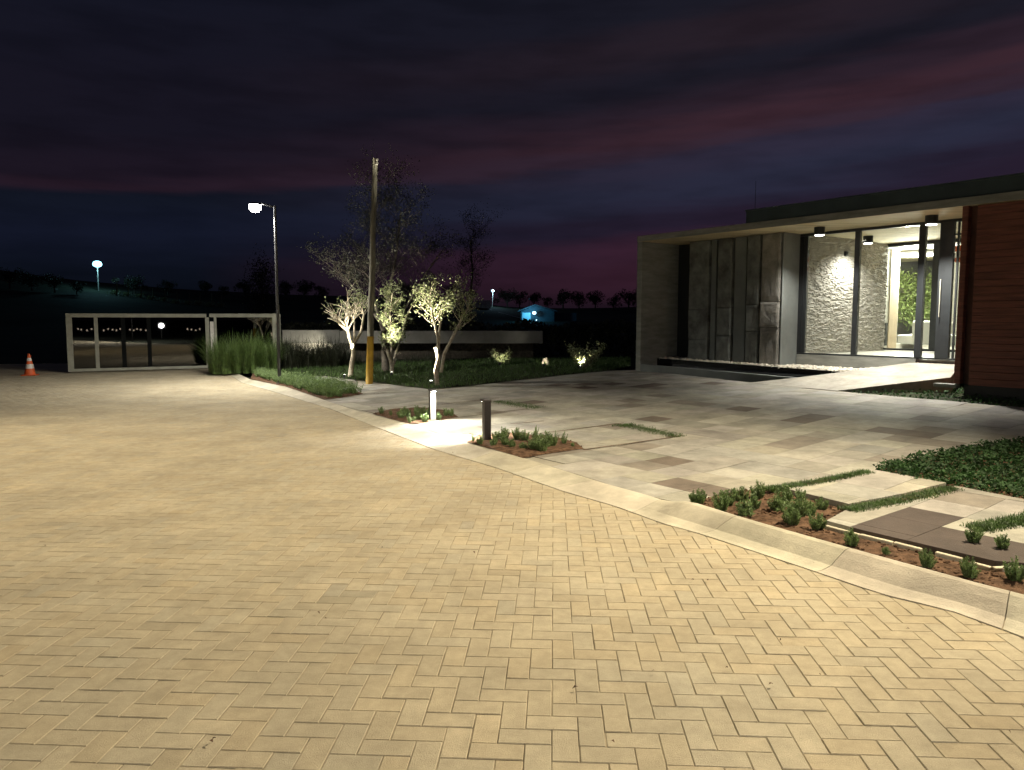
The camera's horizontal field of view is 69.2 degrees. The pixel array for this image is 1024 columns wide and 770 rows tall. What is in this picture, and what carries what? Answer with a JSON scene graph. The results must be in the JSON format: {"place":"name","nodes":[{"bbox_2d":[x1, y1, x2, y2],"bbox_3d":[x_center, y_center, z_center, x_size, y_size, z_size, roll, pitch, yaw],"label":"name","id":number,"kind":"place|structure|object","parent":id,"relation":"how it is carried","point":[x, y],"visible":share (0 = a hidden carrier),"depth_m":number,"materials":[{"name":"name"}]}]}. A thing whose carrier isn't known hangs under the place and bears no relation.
{"place":"outdoors","nodes":[
{"label":"outdoors","id":0,"kind":"place"},
{"bbox_2d":[250,365,363,398],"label":"grass","id":1,"kind":"structure","parent":0,"point":[322,385],"depth_m":16.46,"materials":[{"name":"green plant"}]},
{"bbox_2d":[248,202,280,384],"bbox_3d":[-5.892,-2.172,17.798,0.708,4.338,0.292,0,5,0],"label":"street lamp","id":2,"kind":"object","parent":1,"relation":"on","point":[254,206],"visible":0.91,"depth_m":17.73,"materials":[{"name":"metal"}]},
{"bbox_2d":[0,270,636,385],"bbox_3d":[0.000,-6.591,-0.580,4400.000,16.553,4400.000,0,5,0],"label":"terrain","id":3,"kind":"structure","parent":0,"point":[33,323],"depth_m":127.09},
{"bbox_2d":[0,266,26,288],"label":"ridge tree","id":4,"kind":"object","parent":3,"relation":"on","point":[9,276],"visible":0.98,"depth_m":130.54,"materials":[{"name":"green plant"}]},
{"bbox_2d":[21,271,45,290],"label":"ridge tree","id":5,"kind":"object","parent":3,"relation":"on","point":[30,280],"visible":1,"depth_m":132.14,"materials":[{"name":"green plant"}]},
{"bbox_2d":[43,272,64,292],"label":"ridge tree","id":6,"kind":"object","parent":3,"relation":"on","point":[55,282],"visible":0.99,"depth_m":133.91,"materials":[{"name":"green plant"}]},
{"bbox_2d":[69,280,87,294],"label":"ridge tree","id":7,"kind":"object","parent":3,"relation":"on","point":[77,288],"visible":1,"depth_m":136.05,"materials":[{"name":"green plant"}]},
{"bbox_2d":[93,261,101,290],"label":"street lamp","id":8,"kind":"object","parent":3,"relation":"on","point":[97,264],"visible":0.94,"depth_m":146.50,"materials":[{"name":"metal"}]},
{"bbox_2d":[111,274,147,293],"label":"ridge tree","id":9,"kind":"object","parent":3,"relation":"on","point":[134,282],"visible":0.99,"depth_m":148.46,"materials":[{"name":"green plant"}]},
{"bbox_2d":[156,279,177,294],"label":"ridge tree","id":10,"kind":"object","parent":3,"relation":"on","point":[167,284],"visible":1,"depth_m":153.94,"materials":[{"name":"green plant"}]},
{"bbox_2d":[198,280,212,296],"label":"ridge tree","id":11,"kind":"object","parent":3,"relation":"on","point":[206,286],"visible":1,"depth_m":159.63,"materials":[{"name":"green plant"}]},
{"bbox_2d":[192,329,290,373],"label":"tall grass","id":12,"kind":"structure","parent":3,"relation":"on","point":[247,358],"depth_m":21.23,"materials":[{"name":"green plant"}]},
{"bbox_2d":[233,279,253,295],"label":"ridge tree","id":13,"kind":"object","parent":3,"relation":"on","point":[239,285],"visible":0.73,"depth_m":164.48,"materials":[{"name":"green plant"}]},
{"bbox_2d":[209,313,280,358],"bbox_3d":[-8.832,-1.472,24.672,2.242,1.810,0.120,-3,6,-27],"label":"gate side screen","id":14,"kind":"object","parent":3,"relation":"on","point":[222,325],"visible":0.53,"depth_m":24.59,"materials":[{"name":"grey metal"}]},
{"bbox_2d":[234,243,286,340],"bbox_3d":[-10.271,-3.477,30.834,2.322,4.926,2.273,0,5,0],"label":"conifer tree","id":15,"kind":"object","parent":3,"relation":"on","point":[259,278],"visible":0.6,"depth_m":30.70,"materials":[{"name":"green plant"}]},
{"bbox_2d":[273,280,293,298],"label":"ridge tree","id":16,"kind":"object","parent":3,"relation":"on","point":[286,290],"visible":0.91,"depth_m":167.67,"materials":[{"name":"green plant"}]},
{"bbox_2d":[293,280,315,300],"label":"ridge tree","id":17,"kind":"object","parent":3,"relation":"on","point":[305,287],"visible":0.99,"depth_m":166.26,"materials":[{"name":"green plant"}]},
{"bbox_2d":[270,333,358,369],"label":"tall grass","id":18,"kind":"structure","parent":3,"relation":"on","point":[321,356],"depth_m":21.99,"materials":[{"name":"green plant"}]},
{"bbox_2d":[314,285,328,299],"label":"ridge tree","id":19,"kind":"object","parent":3,"relation":"on","point":[320,290],"visible":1,"depth_m":170.37,"materials":[{"name":"green plant"}]},
{"bbox_2d":[366,153,377,383],"bbox_3d":[-3.214,-2.590,17.045,0.385,5.347,0.168,0,5,0],"label":"utility pole","id":20,"kind":"object","parent":3,"relation":"on","point":[370,345],"visible":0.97,"depth_m":17.01,"materials":[{"name":"brown wood"}]},
{"bbox_2d":[296,138,467,371],"bbox_3d":[-3.490,-3.382,20.032,4.543,6.152,2.723,0,5,0],"label":"bare tree","id":21,"kind":"object","parent":3,"relation":"on","point":[384,357],"visible":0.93,"depth_m":19.97,"materials":[{"name":"grey plant"}]},
{"bbox_2d":[354,351,451,363],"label":"tall grass","id":22,"kind":"structure","parent":3,"relation":"on","point":[378,360],"depth_m":23.07,"materials":[{"name":"green plant"}]},
{"bbox_2d":[396,280,419,297],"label":"ridge tree","id":23,"kind":"object","parent":3,"relation":"on","point":[409,287],"visible":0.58,"depth_m":174.67,"materials":[{"name":"green plant"}]},
{"bbox_2d":[282,330,542,360],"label":"garden wall","id":24,"kind":"structure","parent":3,"relation":"on","point":[471,344],"depth_m":24.97,"materials":[{"name":"concrete"}]},
{"bbox_2d":[209,318,635,355],"bbox_3d":[-4.520,-1.633,27.465,21.274,1.729,1.324,0,5,0],"label":"boundary hedge","id":25,"kind":"object","parent":3,"relation":"on","point":[584,330],"visible":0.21,"depth_m":27.20,"materials":[{"name":"green plant"}]},
{"bbox_2d":[440,282,460,298],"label":"ridge tree","id":26,"kind":"object","parent":3,"relation":"on","point":[446,287],"visible":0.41,"depth_m":180.48,"materials":[{"name":"green plant"}]},
{"bbox_2d":[438,198,502,320],"bbox_3d":[-1.612,-4.303,29.559,2.336,6.074,2.696,4,7,40],"label":"bare tree","id":27,"kind":"object","parent":3,"relation":"on","point":[471,257],"visible":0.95,"depth_m":29.56,"materials":[{"name":"grey plant"}]},
{"bbox_2d":[474,300,490,308],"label":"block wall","id":28,"kind":"structure","parent":3,"relation":"on","point":[487,306],"depth_m":172.90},
{"bbox_2d":[493,288,527,306],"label":"ridge tree","id":29,"kind":"object","parent":3,"relation":"on","point":[509,295],"visible":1,"depth_m":192.65,"materials":[{"name":"green plant"}]},
{"bbox_2d":[510,292,527,306],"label":"ridge tree","id":30,"kind":"object","parent":3,"relation":"on","point":[521,298],"visible":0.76,"depth_m":220.41,"materials":[{"name":"green plant"}]},
{"bbox_2d":[527,292,540,304],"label":"ridge tree","id":31,"kind":"object","parent":3,"relation":"on","point":[534,297],"visible":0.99,"depth_m":220.00,"materials":[{"name":"green plant"}]},
{"bbox_2d":[517,304,576,321],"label":"house","id":32,"kind":"structure","parent":3,"relation":"on","point":[535,312],"depth_m":126.08,"materials":[{"name":"paint"}]},
{"bbox_2d":[541,296,553,305],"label":"ridge tree","id":33,"kind":"object","parent":3,"relation":"on","point":[549,299],"visible":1,"depth_m":220.62,"materials":[{"name":"green plant"}]},
{"bbox_2d":[555,289,579,309],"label":"ridge tree","id":34,"kind":"object","parent":3,"relation":"on","point":[562,300],"visible":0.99,"depth_m":180.99,"materials":[{"name":"green plant"}]},
{"bbox_2d":[572,292,590,309],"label":"ridge tree","id":35,"kind":"object","parent":3,"relation":"on","point":[579,301],"visible":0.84,"depth_m":180.72,"materials":[{"name":"green plant"}]},
{"bbox_2d":[586,290,605,309],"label":"ridge tree","id":36,"kind":"object","parent":3,"relation":"on","point":[595,298],"visible":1,"depth_m":176.97,"materials":[{"name":"green plant"}]},
{"bbox_2d":[606,296,621,309],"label":"ridge tree","id":37,"kind":"object","parent":3,"relation":"on","point":[613,302],"visible":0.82,"depth_m":177.23,"materials":[{"name":"green plant"}]},
{"bbox_2d":[614,288,636,310],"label":"ridge tree","id":38,"kind":"object","parent":3,"relation":"on","point":[631,297],"visible":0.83,"depth_m":171.56,"materials":[{"name":"green plant"}]},
{"bbox_2d":[636,172,1023,400],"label":"entrance house","id":39,"kind":"structure","parent":3,"relation":"on","point":[780,285],"depth_m":16.05,"materials":[{"name":"concrete"}]},
{"bbox_2d":[814,227,824,235],"bbox_3d":[6.182,-3.087,14.921,0.210,0.168,0.210,0,5,0],"label":"downlight","id":40,"kind":"object","parent":39,"relation":"attached to","point":[819,231],"visible":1,"depth_m":14.84,"materials":[{"name":"black metal"}]},
{"bbox_2d":[863,236,872,243],"bbox_3d":[7.919,-3.227,16.510,0.210,0.168,0.210,0,5,0],"label":"downlight","id":41,"kind":"object","parent":39,"relation":"attached to","point":[867,239],"visible":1,"depth_m":16.43,"materials":[{"name":"black metal"}]},
{"bbox_2d":[797,218,961,359],"bbox_3d":[7.714,-1.822,14.441,0.100,2.603,4.621,-4,6,-38],"label":"window frame","id":42,"kind":"structure","parent":39,"relation":"in","point":[923,231],"depth_m":15.11,"materials":[{"name":"grey metal"}]},
{"bbox_2d":[900,249,932,256],"bbox_3d":[10.416,-3.389,19.160,1.120,0.135,1.120,0,5,0],"label":"ceiling lamp","id":43,"kind":"object","parent":39,"relation":"attached to","point":[910,253],"visible":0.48,"depth_m":18.78,"materials":[{"name":"white paint"}]},
{"bbox_2d":[883,238,956,351],"bbox_3d":[12.012,-1.853,14.772,0.080,2.599,9.331,-4,6,-38],"label":"inner window frame","id":44,"kind":"structure","parent":39,"relation":"in","point":[936,246],"depth_m":17.45,"materials":[{"name":"grey metal"}]},
{"bbox_2d":[897,321,955,344],"bbox_3d":[10.702,-1.281,19.041,1.120,0.728,1.306,-4,6,-38],"label":"white sofa","id":45,"kind":"object","parent":39,"relation":"on","point":[906,339],"visible":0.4,"depth_m":18.68,"materials":[{"name":"fabric"}]},
{"bbox_2d":[925,215,938,225],"bbox_3d":[7.486,-2.939,13.246,0.210,0.168,0.210,0,5,0],"label":"downlight","id":46,"kind":"object","parent":39,"relation":"attached to","point":[930,220],"visible":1,"depth_m":13.16,"materials":[{"name":"black metal"}]},
{"bbox_2d":[934,222,956,357],"bbox_3d":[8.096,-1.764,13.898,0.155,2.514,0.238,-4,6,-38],"label":"door","id":47,"kind":"structure","parent":39,"relation":"in","point":[945,271],"depth_m":13.88,"materials":[{"name":"glass"}]},
{"bbox_2d":[897,266,931,331],"bbox_3d":[12.481,-2.260,22.855,2.373,2.893,1.884,-2,5,-24],"label":"garden tree","id":48,"kind":"object","parent":3,"relation":"on","point":[910,312],"visible":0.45,"depth_m":22.59,"materials":[{"name":"green plant"}]},
{"bbox_2d":[896,260,932,342],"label":"courtyard wall","id":49,"kind":"structure","parent":3,"relation":"on","point":[901,328],"depth_m":25.26,"materials":[{"name":"plant"}]},
{"bbox_2d":[373,407,457,423],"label":"soil","id":50,"kind":"structure","parent":0,"point":[386,414],"depth_m":11.89,"materials":[{"name":"brown soil"}]},
{"bbox_2d":[428,388,436,419],"bbox_3d":[-1.213,0.322,11.386,0.104,0.524,0.142,-2,6,-25],"label":"path bollard","id":51,"kind":"object","parent":50,"relation":"on","point":[432,404],"visible":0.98,"depth_m":11.37,"materials":[{"name":"metal"}]},
{"bbox_2d":[281,355,630,388],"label":"lawn","id":52,"kind":"structure","parent":0,"point":[624,360],"depth_m":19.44,"materials":[{"name":"green plant"}]},
{"bbox_2d":[321,279,379,376],"bbox_3d":[-4.107,-1.441,18.951,1.610,2.595,1.614,0,5,0],"label":"olive tree","id":53,"kind":"object","parent":52,"relation":"on","point":[348,315],"visible":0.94,"depth_m":18.87,"materials":[{"name":"green plant"}]},
{"bbox_2d":[376,278,422,372],"bbox_3d":[-2.890,-1.509,19.287,1.252,2.577,0.914,-2,5,-21],"label":"olive tree","id":54,"kind":"object","parent":52,"relation":"on","point":[391,305],"visible":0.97,"depth_m":19.18,"materials":[{"name":"green plant"}]},
{"bbox_2d":[404,270,483,385],"bbox_3d":[-1.469,-1.210,16.202,1.589,2.582,1.169,2,5,21],"label":"olive tree","id":55,"kind":"object","parent":52,"relation":"on","point":[450,303],"visible":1,"depth_m":16.14,"materials":[{"name":"green plant"}]},
{"bbox_2d":[487,348,511,363],"bbox_3d":[-0.344,-0.821,20.948,0.756,0.564,0.725,0,5,0],"label":"garden shrub","id":56,"kind":"object","parent":52,"relation":"on","point":[505,358],"visible":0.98,"depth_m":20.89,"materials":[{"name":"green plant"}]},
{"bbox_2d":[563,338,607,368],"bbox_3d":[1.865,-0.783,18.811,1.164,0.795,1.050,0,5,0],"label":"garden shrub","id":57,"kind":"object","parent":52,"relation":"on","point":[588,361],"visible":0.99,"depth_m":18.66,"materials":[{"name":"green plant"}]},
{"bbox_2d":[0,363,1023,769],"bbox_3d":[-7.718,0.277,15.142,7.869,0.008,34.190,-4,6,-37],"label":"road","id":58,"kind":"structure","parent":0,"point":[84,457],"depth_m":3.94,"materials":[{"name":"beige brick"}]},
{"bbox_2d":[20,354,38,375],"bbox_3d":[-13.902,-0.589,21.388,0.380,0.624,0.380,-2,5,-17],"label":"traffic cone","id":59,"kind":"object","parent":58,"relation":"on","point":[29,369],"visible":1,"depth_m":21.32,"materials":[{"name":"orange plastic"}]},
{"bbox_2d":[65,313,209,371],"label":"sliding gate","id":60,"kind":"structure","parent":58,"relation":"on","point":[106,342],"depth_m":23.17,"materials":[{"name":"grey metal"}]},
{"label":"kerb bedding","id":61,"kind":"structure","parent":58,"relation":"on","visible":0},
{"bbox_2d":[209,372,1023,637],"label":"kerb","id":62,"kind":"structure","parent":61,"relation":"on","point":[995,607],"depth_m":5.23,"materials":[{"name":"concrete"}]},
{"bbox_2d":[0,0,1023,307],"label":"sky","id":63,"kind":"structure","parent":0,"point":[137,137],"materials":[{"name":"purple"}]},
{"bbox_2d":[467,433,583,457],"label":"soil","id":64,"kind":"structure","parent":0,"point":[560,446],"depth_m":8.91,"materials":[{"name":"brown soil"}]},
{"bbox_2d":[480,398,491,439],"bbox_3d":[-0.336,0.463,9.494,0.104,0.574,0.142,-2,6,-25],"label":"path bollard","id":65,"kind":"object","parent":64,"relation":"on","point":[486,418],"visible":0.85,"depth_m":9.43,"materials":[{"name":"metal"}]},
{"bbox_2d":[498,426,509,439],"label":"rosemary shrub","id":66,"kind":"object","parent":64,"relation":"on","point":[503,432],"visible":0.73,"depth_m":9.45,"materials":[{"name":"green plant"}]},
{"bbox_2d":[511,427,522,439],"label":"rosemary shrub","id":67,"kind":"object","parent":64,"relation":"on","point":[515,434],"visible":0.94,"depth_m":9.50,"materials":[{"name":"green plant"}]},
{"bbox_2d":[519,429,529,440],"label":"rosemary shrub","id":68,"kind":"object","parent":64,"relation":"on","point":[524,436],"visible":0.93,"depth_m":9.39,"materials":[{"name":"green plant"}]},
{"bbox_2d":[533,435,549,450],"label":"rosemary shrub","id":69,"kind":"object","parent":64,"relation":"on","point":[539,445],"visible":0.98,"depth_m":8.66,"materials":[{"name":"green plant"}]},
{"bbox_2d":[539,430,552,446],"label":"rosemary shrub","id":70,"kind":"object","parent":64,"relation":"on","point":[546,438],"visible":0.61,"depth_m":8.98,"materials":[{"name":"green plant"}]},
{"bbox_2d":[281,370,995,466],"bbox_3d":[1.511,0.228,13.408,7.874,0.310,20.063,-3,6,-31],"label":"paving bedding","id":71,"kind":"object","parent":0,"point":[535,459],"visible":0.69,"depth_m":11.18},
{"bbox_2d":[287,370,1023,501],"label":"paving","id":72,"kind":"structure","parent":0,"point":[746,435],"depth_m":10.32,"materials":[{"name":"beige concrete"}]},
{"bbox_2d":[355,385,1019,522],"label":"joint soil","id":73,"kind":"structure","parent":72,"relation":"on","point":[628,443],"depth_m":9.51,"materials":[{"name":"brown soil"}]},
{"bbox_2d":[358,385,1023,533],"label":"grass strips","id":74,"kind":"object","parent":72,"relation":"on","point":[990,525],"depth_m":6.30,"materials":[{"name":"green plant"}]},
{"bbox_2d":[640,358,839,381],"bbox_3d":[5.388,-0.197,16.195,1.549,0.555,5.558,-4,6,-38],"label":"black planter","id":75,"kind":"object","parent":72,"relation":"on","point":[741,372],"visible":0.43,"depth_m":16.25,"materials":[{"name":"grey paint"}]},
{"bbox_2d":[659,356,873,371],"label":"pebbles","id":76,"kind":"object","parent":75,"relation":"in","point":[822,367],"visible":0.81,"depth_m":15.80,"materials":[{"name":"white gravel"}]},
{"bbox_2d":[375,412,1023,594],"bbox_3d":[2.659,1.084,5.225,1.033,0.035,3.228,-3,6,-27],"label":"soil","id":77,"kind":"structure","parent":0,"point":[874,548],"depth_m":5.13,"materials":[{"name":"brown soil"}]},
{"bbox_2d":[688,489,697,502],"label":"rosemary shrub","id":78,"kind":"object","parent":77,"relation":"on","point":[691,498],"visible":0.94,"depth_m":6.25,"materials":[{"name":"green plant"}]},
{"bbox_2d":[692,488,706,503],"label":"rosemary shrub","id":79,"kind":"object","parent":77,"relation":"on","point":[701,497],"visible":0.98,"depth_m":6.22,"materials":[{"name":"green plant"}]},
{"bbox_2d":[711,489,729,511],"bbox_3d":[1.687,0.935,6.006,0.155,0.197,0.155,1,5,15],"label":"rosemary shrub","id":80,"kind":"object","parent":77,"relation":"on","point":[721,503],"visible":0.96,"depth_m":5.99,"materials":[{"name":"green plant"}]},
{"bbox_2d":[719,488,735,505],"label":"rosemary shrub","id":81,"kind":"object","parent":77,"relation":"on","point":[731,498],"visible":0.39,"depth_m":6.16,"materials":[{"name":"green plant"}]},
{"bbox_2d":[732,486,749,501],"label":"rosemary shrub","id":82,"kind":"object","parent":77,"relation":"on","point":[740,496],"visible":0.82,"depth_m":6.26,"materials":[{"name":"green plant"}]},
{"bbox_2d":[735,500,755,516],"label":"rosemary shrub","id":83,"kind":"object","parent":77,"relation":"on","point":[743,509],"visible":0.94,"depth_m":5.84,"materials":[{"name":"green plant"}]},
{"bbox_2d":[746,491,761,508],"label":"rosemary shrub","id":84,"kind":"object","parent":77,"relation":"on","point":[755,502],"visible":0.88,"depth_m":6.06,"materials":[{"name":"green plant"}]},
{"bbox_2d":[749,479,765,498],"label":"rosemary shrub","id":85,"kind":"object","parent":77,"relation":"on","point":[760,489],"visible":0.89,"depth_m":6.41,"materials":[{"name":"green plant"}]},
{"bbox_2d":[767,495,786,512],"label":"rosemary shrub","id":86,"kind":"object","parent":77,"relation":"on","point":[775,504],"visible":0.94,"depth_m":6.00,"materials":[{"name":"green plant"}]},
{"bbox_2d":[774,484,793,504],"bbox_3d":[2.256,0.918,6.172,0.160,0.202,0.160,2,5,17],"label":"rosemary shrub","id":87,"kind":"object","parent":77,"relation":"on","point":[786,494],"visible":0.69,"depth_m":6.16,"materials":[{"name":"green plant"}]},
{"bbox_2d":[781,502,801,524],"bbox_3d":[2.108,0.975,5.607,0.160,0.190,0.173,0,5,6],"label":"rosemary shrub","id":88,"kind":"object","parent":77,"relation":"on","point":[792,517],"visible":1,"depth_m":5.58,"materials":[{"name":"green plant"}]},
{"bbox_2d":[785,491,809,516],"bbox_3d":[2.240,0.943,5.806,0.175,0.222,0.175,-4,7,-40],"label":"rosemary shrub","id":89,"kind":"object","parent":77,"relation":"on","point":[800,507],"visible":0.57,"depth_m":5.77,"materials":[{"name":"green plant"}]},
{"bbox_2d":[806,500,817,515],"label":"rosemary shrub","id":90,"kind":"object","parent":77,"relation":"on","point":[812,510],"visible":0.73,"depth_m":5.87,"materials":[{"name":"green plant"}]},
{"bbox_2d":[808,513,822,530],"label":"rosemary shrub","id":91,"kind":"object","parent":77,"relation":"on","point":[817,522],"visible":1,"depth_m":5.44,"materials":[{"name":"green plant"}]},
{"bbox_2d":[815,496,828,509],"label":"rosemary shrub","id":92,"kind":"object","parent":77,"relation":"on","point":[822,505],"visible":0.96,"depth_m":6.01,"materials":[{"name":"green plant"}]},
{"bbox_2d":[843,527,859,545],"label":"rosemary shrub","id":93,"kind":"object","parent":77,"relation":"on","point":[850,539],"visible":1,"depth_m":5.06,"materials":[{"name":"green plant"}]},
{"bbox_2d":[824,525,1020,572],"bbox_3d":[2.701,1.111,4.998,0.219,0.052,1.273,-5,7,-43],"label":"path edging","id":94,"kind":"object","parent":77,"relation":"on","point":[937,553],"visible":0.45,"depth_m":5.00,"materials":[{"name":"concrete"}]},
{"bbox_2d":[918,548,936,568],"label":"rosemary shrub","id":95,"kind":"object","parent":77,"relation":"on","point":[926,560],"visible":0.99,"depth_m":4.63,"materials":[{"name":"green plant"}]},
{"bbox_2d":[959,555,981,578],"bbox_3d":[2.744,1.093,4.449,0.114,0.145,0.114,2,5,20],"label":"rosemary shrub","id":96,"kind":"object","parent":77,"relation":"on","point":[968,569],"visible":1,"depth_m":4.44,"materials":[{"name":"green plant"}]},
{"bbox_2d":[1002,555,1023,581],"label":"rosemary shrub","id":97,"kind":"object","parent":77,"relation":"on","point":[1012,573],"visible":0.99,"depth_m":4.36,"materials":[{"name":"green plant"}]},
{"bbox_2d":[750,363,954,392],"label":"walkway","id":98,"kind":"structure","parent":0,"point":[907,377],"depth_m":13.71,"materials":[{"name":"beige concrete"}]},
{"bbox_2d":[777,468,1023,566],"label":"stepping path","id":99,"kind":"structure","parent":0,"point":[931,524],"depth_m":5.74,"materials":[{"name":"beige concrete"}]},
{"bbox_2d":[964,524,984,542],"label":"rosemary shrub","id":100,"kind":"object","parent":99,"relation":"on","point":[972,536],"visible":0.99,"depth_m":5.02,"materials":[{"name":"green plant"}]},
{"bbox_2d":[993,533,1009,548],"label":"rosemary shrub","id":101,"kind":"object","parent":99,"relation":"on","point":[1001,544],"visible":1,"depth_m":4.88,"materials":[{"name":"green plant"}]},
{"bbox_2d":[864,384,1023,406],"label":"soil","id":102,"kind":"structure","parent":0,"point":[918,395],"depth_m":12.38,"materials":[{"name":"brown soil"}]},
{"bbox_2d":[852,384,1023,406],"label":"ground cover","id":103,"kind":"object","parent":102,"relation":"on","point":[981,399],"visible":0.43,"depth_m":12.24,"materials":[{"name":"green plant"}]},
{"bbox_2d":[880,441,1023,498],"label":"soil","id":104,"kind":"structure","parent":0,"point":[1002,492],"depth_m":7.05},
{"bbox_2d":[872,436,1023,497],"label":"ground cover","id":105,"kind":"object","parent":104,"relation":"on","point":[1008,484],"visible":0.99,"depth_m":7.28,"materials":[{"name":"green plant"}]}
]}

